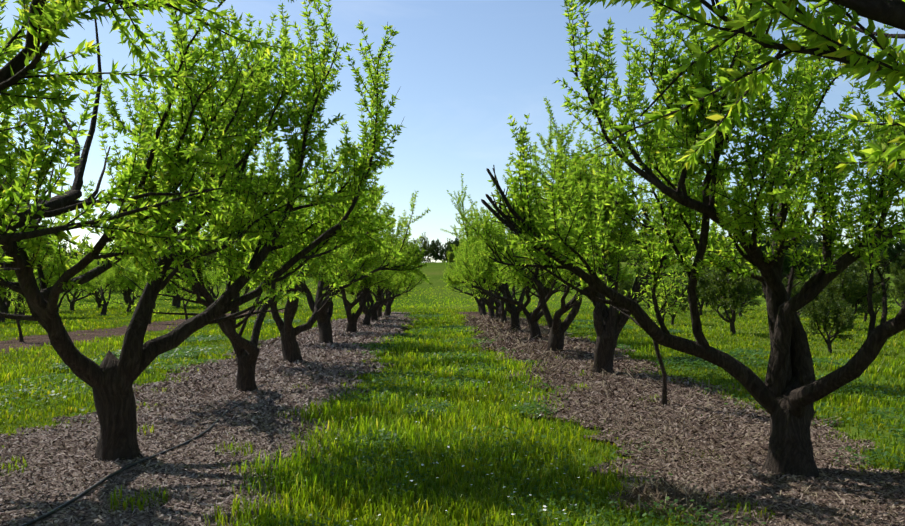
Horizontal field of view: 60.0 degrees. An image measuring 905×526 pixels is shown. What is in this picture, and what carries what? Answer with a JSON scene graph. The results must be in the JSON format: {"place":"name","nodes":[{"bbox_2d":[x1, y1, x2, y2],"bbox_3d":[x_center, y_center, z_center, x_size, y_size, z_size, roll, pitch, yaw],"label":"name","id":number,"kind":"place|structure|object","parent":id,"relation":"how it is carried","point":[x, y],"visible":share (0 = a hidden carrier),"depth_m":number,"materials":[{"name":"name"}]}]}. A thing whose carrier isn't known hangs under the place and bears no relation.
{"place":"outdoors","nodes":[
{"label":"outdoors","id":0,"kind":"place"},
{"bbox_2d":[0,262,904,525],"bbox_3d":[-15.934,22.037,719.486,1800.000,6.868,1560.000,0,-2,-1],"label":"ground","id":1,"kind":"structure","parent":0,"point":[434,271],"depth_m":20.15,"materials":[{"name":"green plant"}]},
{"bbox_2d":[0,229,46,311],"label":"tree","id":2,"kind":"object","parent":1,"relation":"on","point":[5,298],"depth_m":54.20,"materials":[{"name":"green plant"}]},
{"bbox_2d":[0,228,48,321],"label":"almond tree","id":3,"kind":"object","parent":1,"relation":"on","point":[4,305],"visible":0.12,"depth_m":38.02,"materials":[{"name":"green plant"}]},
{"bbox_2d":[0,235,61,314],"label":"tree","id":4,"kind":"object","parent":1,"relation":"on","point":[20,304],"depth_m":43.30,"materials":[{"name":"green plant"}]},
{"bbox_2d":[38,248,69,286],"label":"almond tree","id":5,"kind":"object","parent":1,"relation":"on","point":[52,273],"visible":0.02,"depth_m":53.63,"materials":[{"name":"green plant"}]},
{"bbox_2d":[29,245,93,314],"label":"almond tree","id":6,"kind":"object","parent":1,"relation":"on","point":[87,267],"visible":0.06,"depth_m":43.62,"materials":[{"name":"green plant"}]},
{"bbox_2d":[60,256,96,298],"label":"almond tree","id":7,"kind":"object","parent":1,"relation":"on","point":[77,290],"depth_m":74.53,"materials":[{"name":"green plant"}]},
{"bbox_2d":[61,239,102,266],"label":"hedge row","id":8,"kind":"object","parent":1,"relation":"on","point":[75,254],"visible":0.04,"depth_m":164.56,"materials":[{"name":"green plant"}]},
{"bbox_2d":[63,259,106,309],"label":"almond tree","id":9,"kind":"object","parent":1,"relation":"on","point":[72,302],"depth_m":58.81,"materials":[{"name":"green plant"}]},
{"bbox_2d":[77,264,114,307],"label":"almond tree","id":10,"kind":"object","parent":1,"relation":"on","point":[99,300],"visible":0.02,"depth_m":63.69,"materials":[{"name":"green plant"}]},
{"bbox_2d":[78,255,132,314],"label":"almond tree","id":11,"kind":"object","parent":1,"relation":"on","point":[106,281],"visible":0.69,"depth_m":49.31,"materials":[{"name":"green plant"}]},
{"bbox_2d":[107,257,139,303],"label":"almond tree","id":12,"kind":"object","parent":1,"relation":"on","point":[125,298],"depth_m":69.47,"materials":[{"name":"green plant"}]},
{"bbox_2d":[97,243,151,311],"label":"almond tree","id":13,"kind":"object","parent":1,"relation":"on","point":[132,285],"visible":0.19,"depth_m":53.64,"materials":[{"name":"green plant"}]},
{"bbox_2d":[0,310,283,353],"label":"mulch strip","id":14,"kind":"object","parent":1,"relation":"on","point":[36,340],"visible":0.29,"depth_m":26.93,"materials":[{"name":"soil"}]},
{"bbox_2d":[6,277,28,341],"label":"young tree","id":15,"kind":"object","parent":14,"relation":"on","point":[15,297],"visible":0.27,"depth_m":23.58,"materials":[{"name":"green plant"}]},
{"bbox_2d":[133,273,165,323],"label":"young tree","id":16,"kind":"object","parent":14,"relation":"on","point":[140,293],"visible":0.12,"depth_m":36.12,"materials":[{"name":"green plant"}]},
{"bbox_2d":[176,262,201,319],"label":"young tree","id":17,"kind":"object","parent":14,"relation":"on","point":[189,295],"visible":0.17,"depth_m":35.58,"materials":[{"name":"green plant"}]},
{"bbox_2d":[154,252,207,305],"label":"tree","id":18,"kind":"object","parent":1,"relation":"on","point":[174,301],"depth_m":66.17,"materials":[{"name":"green plant"}]},
{"bbox_2d":[163,256,208,307],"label":"almond tree","id":19,"kind":"object","parent":1,"relation":"on","point":[171,286],"visible":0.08,"depth_m":64.17,"materials":[{"name":"green plant"}]},
{"bbox_2d":[0,312,415,525],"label":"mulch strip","id":20,"kind":"object","parent":1,"relation":"on","point":[393,315],"visible":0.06,"depth_m":6.26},
{"bbox_2d":[0,0,321,280],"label":"almond tree","id":21,"kind":"object","parent":20,"relation":"on","point":[44,22],"visible":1,"depth_m":4.14,"materials":[{"name":"green plant"}]},
{"bbox_2d":[0,0,405,462],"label":"almond tree","id":22,"kind":"object","parent":20,"relation":"on","point":[111,379],"visible":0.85,"depth_m":7.46,"materials":[{"name":"green plant"}]},
{"bbox_2d":[20,312,396,525],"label":"drip hose","id":23,"kind":"object","parent":20,"relation":"on","point":[33,521],"visible":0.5,"depth_m":6.61,"materials":[{"name":"black rubber"}]},
{"bbox_2d":[0,316,418,525],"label":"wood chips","id":24,"kind":"object","parent":20,"relation":"on","point":[181,399],"visible":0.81,"depth_m":8.22,"materials":[{"name":"brown wood"}]},
{"bbox_2d":[70,116,358,391],"bbox_3d":[-3.381,-0.108,11.593,3.321,4.451,5.314,-1,-2,21],"label":"almond tree","id":25,"kind":"object","parent":20,"relation":"on","point":[246,352],"visible":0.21,"depth_m":11.59,"materials":[{"name":"green plant"}]},
{"bbox_2d":[240,164,390,343],"bbox_3d":[-3.733,-0.162,22.296,4.726,5.355,3.659,-2,-3,41],"label":"almond tree","id":26,"kind":"object","parent":20,"relation":"on","point":[324,322],"visible":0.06,"depth_m":22.08,"materials":[{"name":"green plant"}]},
{"bbox_2d":[200,141,433,362],"bbox_3d":[-2.654,-0.248,16.380,5.268,5.156,4.449,1,-2,-32],"label":"almond tree","id":27,"kind":"object","parent":20,"relation":"on","point":[358,252],"visible":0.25,"depth_m":16.89,"materials":[{"name":"green plant"}]},
{"bbox_2d":[308,206,405,332],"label":"almond tree","id":28,"kind":"object","parent":20,"relation":"on","point":[352,318],"visible":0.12,"depth_m":26.87,"materials":[{"name":"green plant"}]},
{"bbox_2d":[315,234,427,324],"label":"almond tree","id":29,"kind":"object","parent":20,"relation":"on","point":[367,311],"visible":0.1,"depth_m":32.34,"materials":[{"name":"green plant"}]},
{"bbox_2d":[339,233,417,319],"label":"almond tree","id":30,"kind":"object","parent":20,"relation":"on","point":[369,305],"visible":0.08,"depth_m":36.90,"materials":[{"name":"green plant"}]},
{"bbox_2d":[370,275,410,317],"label":"almond tree","id":31,"kind":"object","parent":20,"relation":"on","point":[379,309],"visible":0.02,"depth_m":41.99,"materials":[{"name":"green plant"}]},
{"bbox_2d":[370,242,413,315],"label":"almond tree","id":32,"kind":"object","parent":20,"relation":"on","point":[388,308],"visible":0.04,"depth_m":46.82,"materials":[{"name":"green plant"}]},
{"bbox_2d":[202,261,223,298],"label":"almond tree","id":33,"kind":"object","parent":1,"relation":"on","point":[216,278],"visible":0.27,"depth_m":74.58,"materials":[{"name":"green plant"}]},
{"bbox_2d":[206,252,220,273],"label":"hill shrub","id":34,"kind":"object","parent":1,"relation":"on","point":[213,255],"visible":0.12,"depth_m":96.99,"materials":[{"name":"green plant"}]},
{"bbox_2d":[407,232,436,262],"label":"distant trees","id":35,"kind":"object","parent":1,"relation":"on","point":[425,244],"visible":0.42,"depth_m":226.20,"materials":[{"name":"green plant"}]},
{"bbox_2d":[428,238,451,261],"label":"tree","id":36,"kind":"object","parent":1,"relation":"on","point":[442,252],"visible":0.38,"depth_m":228.83,"materials":[{"name":"green plant"}]},
{"bbox_2d":[445,238,454,261],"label":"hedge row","id":37,"kind":"object","parent":1,"relation":"on","point":[450,260],"visible":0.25,"depth_m":228.41,"materials":[{"name":"green plant"}]},
{"bbox_2d":[0,313,904,525],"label":"clover leaves","id":38,"kind":"object","parent":1,"relation":"on","point":[176,352],"visible":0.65,"depth_m":10.21,"materials":[{"name":"green plant"}]},
{"bbox_2d":[321,369,588,525],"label":"flowers","id":39,"kind":"object","parent":1,"relation":"on","point":[486,474],"visible":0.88,"depth_m":6.16,"materials":[{"name":"white plant"}]},
{"bbox_2d":[448,237,467,258],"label":"tree","id":40,"kind":"object","parent":1,"relation":"on","point":[450,247],"visible":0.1,"depth_m":220.30,"materials":[{"name":"green plant"}]},
{"bbox_2d":[453,239,465,261],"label":"tree","id":41,"kind":"object","parent":1,"relation":"on","point":[456,243],"visible":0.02,"depth_m":93.21,"materials":[{"name":"green plant"}]},
{"bbox_2d":[607,270,632,313],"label":"tree","id":42,"kind":"object","parent":1,"relation":"on","point":[622,287],"visible":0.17,"depth_m":43.65,"materials":[{"name":"green plant"}]},
{"bbox_2d":[619,228,641,261],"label":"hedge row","id":43,"kind":"object","parent":1,"relation":"on","point":[628,244],"visible":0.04,"depth_m":178.14,"materials":[{"name":"green plant"}]},
{"bbox_2d":[623,248,639,270],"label":"tree","id":44,"kind":"object","parent":1,"relation":"on","point":[630,264],"visible":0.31,"depth_m":99.22,"materials":[{"name":"green plant"}]},
{"bbox_2d":[624,271,643,302],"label":"tree","id":45,"kind":"object","parent":1,"relation":"on","point":[638,299],"visible":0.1,"depth_m":63.97,"materials":[{"name":"green plant"}]},
{"bbox_2d":[622,229,648,257],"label":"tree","id":46,"kind":"object","parent":1,"relation":"on","point":[637,242],"visible":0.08,"depth_m":176.91,"materials":[{"name":"green plant"}]},
{"bbox_2d":[633,264,669,309],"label":"tree","id":47,"kind":"object","parent":1,"relation":"on","point":[648,293],"visible":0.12,"depth_m":60.26,"materials":[{"name":"green plant"}]},
{"bbox_2d":[606,476,717,518],"bbox_3d":[1.535,1.685,5.780,0.822,0.228,0.721,0,-2,-1],"label":"straw pile","id":48,"kind":"object","parent":1,"relation":"on","point":[654,491],"visible":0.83,"depth_m":5.67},
{"bbox_2d":[656,276,689,324],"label":"tree","id":49,"kind":"object","parent":1,"relation":"on","point":[676,293],"visible":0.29,"depth_m":35.07,"materials":[{"name":"green plant"}]},
{"bbox_2d":[458,312,904,525],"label":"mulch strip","id":50,"kind":"object","parent":1,"relation":"on","point":[472,314],"visible":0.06,"depth_m":6.62,"materials":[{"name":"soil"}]},
{"bbox_2d":[441,245,485,312],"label":"almond tree","id":51,"kind":"object","parent":50,"relation":"on","point":[459,287],"depth_m":52.71,"materials":[{"name":"green plant"}]},
{"bbox_2d":[447,238,494,317],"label":"almond tree","id":52,"kind":"object","parent":50,"relation":"on","point":[491,312],"depth_m":43.35,"materials":[{"name":"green plant"}]},
{"bbox_2d":[456,248,487,314],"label":"almond tree","id":53,"kind":"object","parent":50,"relation":"on","point":[482,304],"depth_m":48.10,"materials":[{"name":"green plant"}]},
{"bbox_2d":[442,239,510,318],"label":"almond tree","id":54,"kind":"object","parent":50,"relation":"on","point":[456,282],"visible":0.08,"depth_m":38.18,"materials":[{"name":"green plant"}]},
{"bbox_2d":[442,173,554,329],"bbox_3d":[2.103,-0.233,28.641,5.095,5.919,4.989,0,-2,6],"label":"almond tree","id":55,"kind":"object","parent":50,"relation":"on","point":[514,310],"visible":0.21,"depth_m":28.63,"materials":[{"name":"green plant"}]},
{"bbox_2d":[475,254,532,322],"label":"almond tree","id":56,"kind":"object","parent":50,"relation":"on","point":[502,313],"depth_m":33.74,"materials":[{"name":"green plant"}]},
{"bbox_2d":[449,186,572,337],"bbox_3d":[2.351,0.091,24.015,5.164,4.882,3.908,0,-2,5],"label":"almond tree","id":57,"kind":"object","parent":50,"relation":"on","point":[535,315],"visible":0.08,"depth_m":24.38,"materials":[{"name":"green plant"}]},
{"bbox_2d":[454,145,647,350],"bbox_3d":[2.278,-0.205,19.073,4.014,5.180,3.087,-2,-2,40],"label":"almond tree","id":58,"kind":"object","parent":50,"relation":"on","point":[558,327],"visible":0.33,"depth_m":19.19,"materials":[{"name":"green plant"}]},
{"bbox_2d":[502,94,767,373],"bbox_3d":[2.936,-0.449,14.491,3.700,5.415,4.779,1,-2,-36],"label":"almond tree","id":59,"kind":"object","parent":50,"relation":"on","point":[609,322],"visible":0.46,"depth_m":14.26,"materials":[{"name":"green plant"}]},
{"bbox_2d":[624,244,706,405],"bbox_3d":[2.856,0.896,10.482,1.108,2.365,1.408,-1,-2,16],"label":"almond sapling","id":60,"kind":"object","parent":50,"relation":"on","point":[665,299],"visible":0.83,"depth_m":10.42,"materials":[{"name":"green plant"}]},
{"bbox_2d":[462,316,904,525],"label":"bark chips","id":61,"kind":"object","parent":50,"relation":"on","point":[743,417],"visible":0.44,"depth_m":8.02,"materials":[{"name":"brown wood"}]},
{"bbox_2d":[463,314,904,525],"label":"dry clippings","id":62,"kind":"object","parent":50,"relation":"on","point":[603,381],"visible":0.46,"depth_m":9.00,"materials":[{"name":"plant"}]},
{"bbox_2d":[481,0,904,477],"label":"almond tree","id":63,"kind":"object","parent":50,"relation":"on","point":[789,392],"visible":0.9,"depth_m":6.79,"materials":[{"name":"green plant"}]},
{"bbox_2d":[564,0,904,232],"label":"almond tree","id":64,"kind":"object","parent":50,"relation":"on","point":[824,39],"visible":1,"depth_m":2.37,"materials":[{"name":"green plant"}]},
{"bbox_2d":[666,229,699,260],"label":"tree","id":65,"kind":"object","parent":1,"relation":"on","point":[686,252],"visible":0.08,"depth_m":176.70,"materials":[{"name":"green plant"}]},
{"bbox_2d":[675,263,715,314],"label":"tree","id":66,"kind":"object","parent":1,"relation":"on","point":[702,283],"visible":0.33,"depth_m":47.07,"materials":[{"name":"green plant"}]},
{"bbox_2d":[693,256,720,275],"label":"tree","id":67,"kind":"object","parent":1,"relation":"on","point":[704,268],"visible":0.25,"depth_m":91.29,"materials":[{"name":"green plant"}]},
{"bbox_2d":[699,266,717,293],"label":"tree","id":68,"kind":"object","parent":1,"relation":"on","point":[706,271],"visible":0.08,"depth_m":67.32,"materials":[{"name":"green plant"}]},
{"bbox_2d":[711,226,734,254],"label":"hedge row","id":69,"kind":"object","parent":1,"relation":"on","point":[731,242],"depth_m":170.35,"materials":[{"name":"green plant"}]},
{"bbox_2d":[696,253,764,334],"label":"tree","id":70,"kind":"object","parent":1,"relation":"on","point":[725,286],"visible":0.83,"depth_m":27.16,"materials":[{"name":"green plant"}]},
{"bbox_2d":[714,263,763,316],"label":"tree","id":71,"kind":"object","parent":1,"relation":"on","point":[753,304],"visible":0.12,"depth_m":43.21,"materials":[{"name":"green plant"}]},
{"bbox_2d":[728,245,750,266],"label":"tree","id":72,"kind":"object","parent":1,"relation":"on","point":[743,259],"visible":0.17,"depth_m":93.50,"materials":[{"name":"green plant"}]},
{"bbox_2d":[756,236,822,285],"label":"tree","id":73,"kind":"object","parent":1,"relation":"on","point":[807,268],"visible":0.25,"depth_m":59.66,"materials":[{"name":"green plant"}]},
{"bbox_2d":[770,236,816,278],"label":"tree","id":74,"kind":"object","parent":1,"relation":"on","point":[801,241],"visible":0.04,"depth_m":74.20,"materials":[{"name":"green plant"}]},
{"bbox_2d":[782,272,814,316],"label":"tree","id":75,"kind":"object","parent":1,"relation":"on","point":[794,289],"visible":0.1,"depth_m":35.20,"materials":[{"name":"green plant"}]},
{"bbox_2d":[796,266,852,328],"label":"tree","id":76,"kind":"object","parent":1,"relation":"on","point":[829,289],"visible":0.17,"depth_m":31.25,"materials":[{"name":"green plant"}]},
{"bbox_2d":[799,287,859,352],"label":"tree","id":77,"kind":"object","parent":1,"relation":"on","point":[841,323],"visible":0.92,"depth_m":19.57,"materials":[{"name":"green plant"}]},
{"bbox_2d":[824,253,890,328],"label":"tree","id":78,"kind":"object","parent":1,"relation":"on","point":[842,285],"visible":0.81,"depth_m":30.56,"materials":[{"name":"green plant"}]},
{"bbox_2d":[849,258,874,271],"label":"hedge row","id":79,"kind":"object","parent":1,"relation":"on","point":[859,267],"visible":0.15,"depth_m":223.20,"materials":[{"name":"green plant"}]},
{"bbox_2d":[854,265,885,321],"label":"tree","id":80,"kind":"object","parent":1,"relation":"on","point":[874,298],"visible":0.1,"depth_m":38.27,"materials":[{"name":"green plant"}]},
{"bbox_2d":[856,249,888,270],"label":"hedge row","id":81,"kind":"object","parent":1,"relation":"on","point":[861,262],"visible":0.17,"depth_m":177.13,"materials":[{"name":"green plant"}]},
{"bbox_2d":[860,285,893,317],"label":"tree","id":82,"kind":"object","parent":1,"relation":"on","point":[887,292],"visible":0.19,"depth_m":39.39,"materials":[{"name":"green plant"}]},
{"bbox_2d":[861,235,904,273],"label":"tree","id":83,"kind":"object","parent":1,"relation":"on","point":[899,246],"visible":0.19,"depth_m":178.45,"materials":[{"name":"green plant"}]},
{"bbox_2d":[874,248,903,273],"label":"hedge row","id":84,"kind":"object","parent":1,"relation":"on","point":[897,267],"visible":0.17,"depth_m":223.99,"materials":[{"name":"green plant"}]},
{"bbox_2d":[885,262,904,306],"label":"tree","id":85,"kind":"object","parent":1,"relation":"on","point":[899,282],"visible":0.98,"depth_m":47.89,"materials":[{"name":"green plant"}]},
{"bbox_2d":[888,237,904,269],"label":"tree","id":86,"kind":"object","parent":1,"relation":"on","point":[897,261],"visible":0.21,"depth_m":185.40,"materials":[{"name":"green plant"}]},
{"bbox_2d":[900,248,904,264],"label":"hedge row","id":87,"kind":"object","parent":1,"relation":"on","point":[902,258],"visible":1,"depth_m":173.10,"materials":[{"name":"green plant"}]},
{"bbox_2d":[0,0,904,262],"label":"sky","id":88,"kind":"structure","parent":0,"point":[460,68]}
]}

